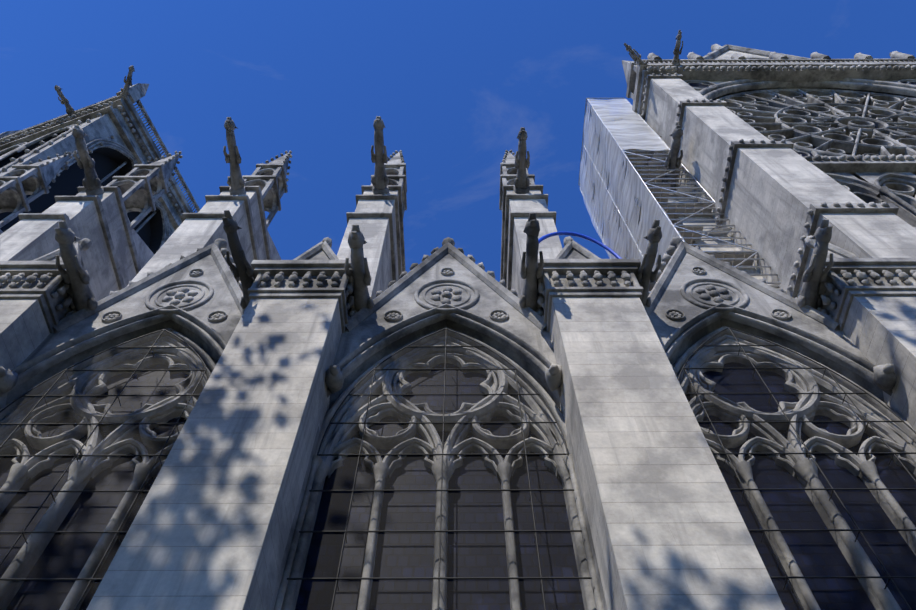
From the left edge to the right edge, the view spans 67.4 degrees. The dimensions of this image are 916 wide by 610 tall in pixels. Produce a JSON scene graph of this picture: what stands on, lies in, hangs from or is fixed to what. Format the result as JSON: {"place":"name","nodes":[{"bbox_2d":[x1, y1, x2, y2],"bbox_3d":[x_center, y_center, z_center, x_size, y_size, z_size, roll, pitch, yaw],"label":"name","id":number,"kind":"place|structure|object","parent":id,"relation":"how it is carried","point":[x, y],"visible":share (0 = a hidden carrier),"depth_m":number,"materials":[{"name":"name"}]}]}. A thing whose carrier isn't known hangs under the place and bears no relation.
{"place":"outdoors","nodes":[
{"label":"outdoors","id":0,"kind":"place"},
{"bbox_2d":[0,0,915,281],"label":"sky","id":1,"kind":"structure","parent":0,"point":[453,85],"materials":[{"name":"blue"}]},
{"label":"ground","id":2,"kind":"structure","parent":0,"visible":0},
{"bbox_2d":[0,238,91,408],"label":"buttress","id":3,"kind":"structure","parent":2,"relation":"on","point":[36,298],"depth_m":13.54,"materials":[{"name":"stone"}]},
{"bbox_2d":[0,83,199,253],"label":"tower","id":4,"kind":"structure","parent":2,"relation":"on","point":[119,141],"depth_m":60.69,"materials":[{"name":"stone"}]},
{"bbox_2d":[54,85,74,116],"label":"gargoyle","id":5,"kind":"object","parent":4,"relation":"attached to","point":[69,108],"visible":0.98,"depth_m":61.87,"materials":[{"name":"stone"}]},
{"bbox_2d":[120,65,134,98],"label":"gargoyle","id":6,"kind":"object","parent":4,"relation":"attached to","point":[127,85],"visible":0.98,"depth_m":61.08,"materials":[{"name":"stone"}]},
{"bbox_2d":[0,238,245,426],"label":"gable","id":7,"kind":"structure","parent":2,"relation":"on","point":[193,300],"depth_m":14.26,"materials":[{"name":"stone"}]},
{"bbox_2d":[54,220,97,310],"bbox_3d":[-7.897,-0.559,14.237,0.578,0.549,2.526,0,-60,0],"label":"gargoyle","id":8,"kind":"object","parent":7,"relation":"attached to","point":[75,274],"visible":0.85,"depth_m":14.01,"materials":[{"name":"stone"}]},
{"bbox_2d":[0,364,188,609],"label":"window glass","id":9,"kind":"object","parent":7,"relation":"attached to","point":[68,560],"depth_m":10.74,"materials":[{"name":"black glass"}]},
{"bbox_2d":[0,340,207,609],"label":"window tracery","id":10,"kind":"object","parent":7,"relation":"attached to","point":[21,473],"depth_m":11.74,"materials":[{"name":"stone"}]},
{"bbox_2d":[0,329,209,609],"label":"grille window","id":11,"kind":"structure","parent":7,"relation":"attached to","point":[51,491],"depth_m":11.39,"materials":[{"name":"grey metal"}]},
{"bbox_2d":[86,237,354,609],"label":"buttress","id":12,"kind":"structure","parent":2,"relation":"on","point":[210,527],"depth_m":9.53,"materials":[{"name":"stone"}]},
{"bbox_2d":[222,210,253,308],"bbox_3d":[-4.387,-0.661,14.123,0.455,0.583,2.812,-4,-60,2],"label":"gargoyle","id":13,"kind":"object","parent":12,"relation":"attached to","point":[243,269],"visible":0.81,"depth_m":13.73,"materials":[{"name":"stone"}]},
{"bbox_2d":[319,237,568,456],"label":"gable","id":14,"kind":"structure","parent":2,"relation":"on","point":[448,285],"depth_m":14.09,"materials":[{"name":"stone"}]},
{"bbox_2d":[344,224,373,311],"bbox_3d":[-2.058,-0.533,14.276,0.571,0.592,2.389,0,-60,0],"label":"gargoyle","id":15,"kind":"object","parent":14,"relation":"attached to","point":[360,279],"visible":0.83,"depth_m":14.03,"materials":[{"name":"stone"}]},
{"bbox_2d":[280,328,591,609],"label":"grille window","id":16,"kind":"structure","parent":14,"relation":"attached to","point":[441,490],"depth_m":10.38,"materials":[{"name":"grey metal"}]},
{"bbox_2d":[269,339,606,609],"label":"window tracery","id":17,"kind":"object","parent":14,"relation":"attached to","point":[485,409],"depth_m":11.46,"materials":[{"name":"stone"}]},
{"bbox_2d":[295,363,584,609],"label":"window glass","id":18,"kind":"object","parent":14,"relation":"attached to","point":[414,554],"depth_m":10.23,"materials":[{"name":"black glass"}]},
{"bbox_2d":[537,236,784,609],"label":"buttress","id":19,"kind":"structure","parent":2,"relation":"on","point":[669,529],"depth_m":9.49,"materials":[{"name":"stone"}]},
{"bbox_2d":[519,213,543,311],"bbox_3d":[1.539,-0.647,14.168,0.540,0.557,2.692,0,-60,0],"label":"gargoyle","id":20,"kind":"object","parent":19,"relation":"attached to","point":[531,272],"visible":0.85,"depth_m":13.93,"materials":[{"name":"stone"}]},
{"bbox_2d":[538,231,621,258],"bbox_3d":[3.388,-0.362,15.870,1.621,2.233,4.202,-34,-65,18],"label":"blue hose","id":21,"kind":"object","parent":19,"relation":"on","point":[604,246],"visible":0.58,"depth_m":16.10,"materials":[{"name":"blue plastic"}]},
{"bbox_2d":[636,219,661,306],"bbox_3d":[3.877,-0.587,14.229,0.476,0.461,2.485,3,-60,-2],"label":"gargoyle","id":22,"kind":"object","parent":19,"relation":"attached to","point":[646,276],"visible":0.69,"depth_m":13.91,"materials":[{"name":"stone"}]},
{"bbox_2d":[614,44,915,297],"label":"transept","id":23,"kind":"structure","parent":2,"relation":"on","point":[784,156],"depth_m":26.06,"materials":[{"name":"stone"}]},
{"bbox_2d":[624,43,647,68],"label":"gargoyle","id":24,"kind":"object","parent":23,"relation":"attached to","point":[635,57],"visible":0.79,"depth_m":33.69,"materials":[{"name":"stone"}]},
{"bbox_2d":[671,30,682,66],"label":"gargoyle","id":25,"kind":"object","parent":23,"relation":"attached to","point":[676,59],"visible":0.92,"depth_m":33.57,"materials":[{"name":"stone"}]},
{"bbox_2d":[644,236,915,447],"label":"gable","id":26,"kind":"structure","parent":2,"relation":"on","point":[697,295],"depth_m":14.20,"materials":[{"name":"stone"}]},
{"bbox_2d":[678,327,915,609],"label":"grille window","id":27,"kind":"structure","parent":26,"relation":"attached to","point":[786,577],"depth_m":10.94,"materials":[{"name":"grey metal"}]},
{"bbox_2d":[680,338,915,609],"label":"window tracery","id":28,"kind":"object","parent":26,"relation":"attached to","point":[802,468],"depth_m":11.66,"materials":[{"name":"stone"}]},
{"bbox_2d":[685,362,915,609],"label":"window glass","id":29,"kind":"object","parent":26,"relation":"attached to","point":[811,550],"depth_m":10.56,"materials":[{"name":"black glass"}]},
{"bbox_2d":[805,235,915,431],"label":"buttress","id":30,"kind":"structure","parent":2,"relation":"on","point":[868,305],"depth_m":13.26,"materials":[{"name":"stone"}]},
{"bbox_2d":[796,219,833,308],"bbox_3d":[7.394,-0.594,14.217,0.553,0.500,2.498,0,-60,0],"label":"gargoyle","id":31,"kind":"object","parent":30,"relation":"attached to","point":[815,273],"visible":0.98,"depth_m":14.00,"materials":[{"name":"stone"}]},
{"bbox_3d":[-12.887,12.187,23.962,44.600,33.000,28.150,0,-60,0],"label":"chapel body","id":32,"kind":"object","parent":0,"visible":0},
{"bbox_2d":[0,151,72,234],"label":"culee","id":33,"kind":"object","parent":32,"relation":"on","point":[19,183],"visible":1,"depth_m":32.69,"materials":[{"name":"stone"}]},
{"bbox_2d":[0,151,182,300],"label":"buttress","id":34,"kind":"structure","parent":32,"relation":"on","point":[118,255],"depth_m":27.71,"materials":[{"name":"stone"}]},
{"bbox_2d":[72,125,103,195],"bbox_3d":[-14.893,-5.652,27.654,0.762,0.840,3.107,0,-60,0],"label":"gargoyle","id":35,"kind":"object","parent":34,"relation":"attached to","point":[91,182],"visible":1,"depth_m":27.52,"materials":[{"name":"grey stone"}]},
{"bbox_2d":[126,150,291,286],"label":"buttress","id":36,"kind":"structure","parent":32,"relation":"on","point":[266,186],"depth_m":26.81,"materials":[{"name":"stone"}]},
{"bbox_2d":[223,117,244,194],"bbox_3d":[-9.021,-5.803,27.576,0.722,0.841,3.394,0,-60,0],"label":"gargoyle","id":37,"kind":"object","parent":36,"relation":"attached to","point":[236,182],"visible":0.96,"depth_m":27.43,"materials":[{"name":"grey stone"}]},
{"bbox_2d":[337,150,406,298],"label":"buttress","id":38,"kind":"structure","parent":32,"relation":"on","point":[378,219],"depth_m":25.05,"materials":[{"name":"stone"}]},
{"bbox_2d":[371,116,388,194],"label":"gargoyle","id":39,"kind":"object","parent":38,"relation":"attached to","point":[379,178],"visible":0.98,"depth_m":27.37,"materials":[{"name":"grey stone"}]},
{"bbox_2d":[499,150,562,298],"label":"buttress","id":40,"kind":"structure","parent":32,"relation":"on","point":[515,208],"depth_m":25.82,"materials":[{"name":"stone"}]},
{"bbox_2d":[514,127,529,193],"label":"gargoyle","id":41,"kind":"object","parent":40,"relation":"attached to","point":[522,181],"visible":0.96,"depth_m":27.47,"materials":[{"name":"grey stone"}]},
{"bbox_2d":[578,98,785,292],"bbox_3d":[8.253,-2.820,27.941,2.635,25.558,5.200,0,-60,0],"label":"scaffolding","id":42,"kind":"object","parent":32,"relation":"on","point":[624,162],"visible":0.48,"depth_m":29.33,"materials":[{"name":"metal"}]},
{"bbox_2d":[626,180,768,284],"bbox_3d":[8.562,-1.611,26.885,1.640,23.860,5.360,0,-60,0],"label":"culee","id":43,"kind":"object","parent":32,"relation":"on","point":[722,248],"visible":0.02,"depth_m":22.82,"materials":[{"name":"stone"}]},
{"bbox_2d":[661,125,682,191],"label":"gargoyle","id":44,"kind":"object","parent":43,"relation":"attached to","point":[672,161],"visible":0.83,"depth_m":27.29,"materials":[{"name":"grey stone"}]}
]}

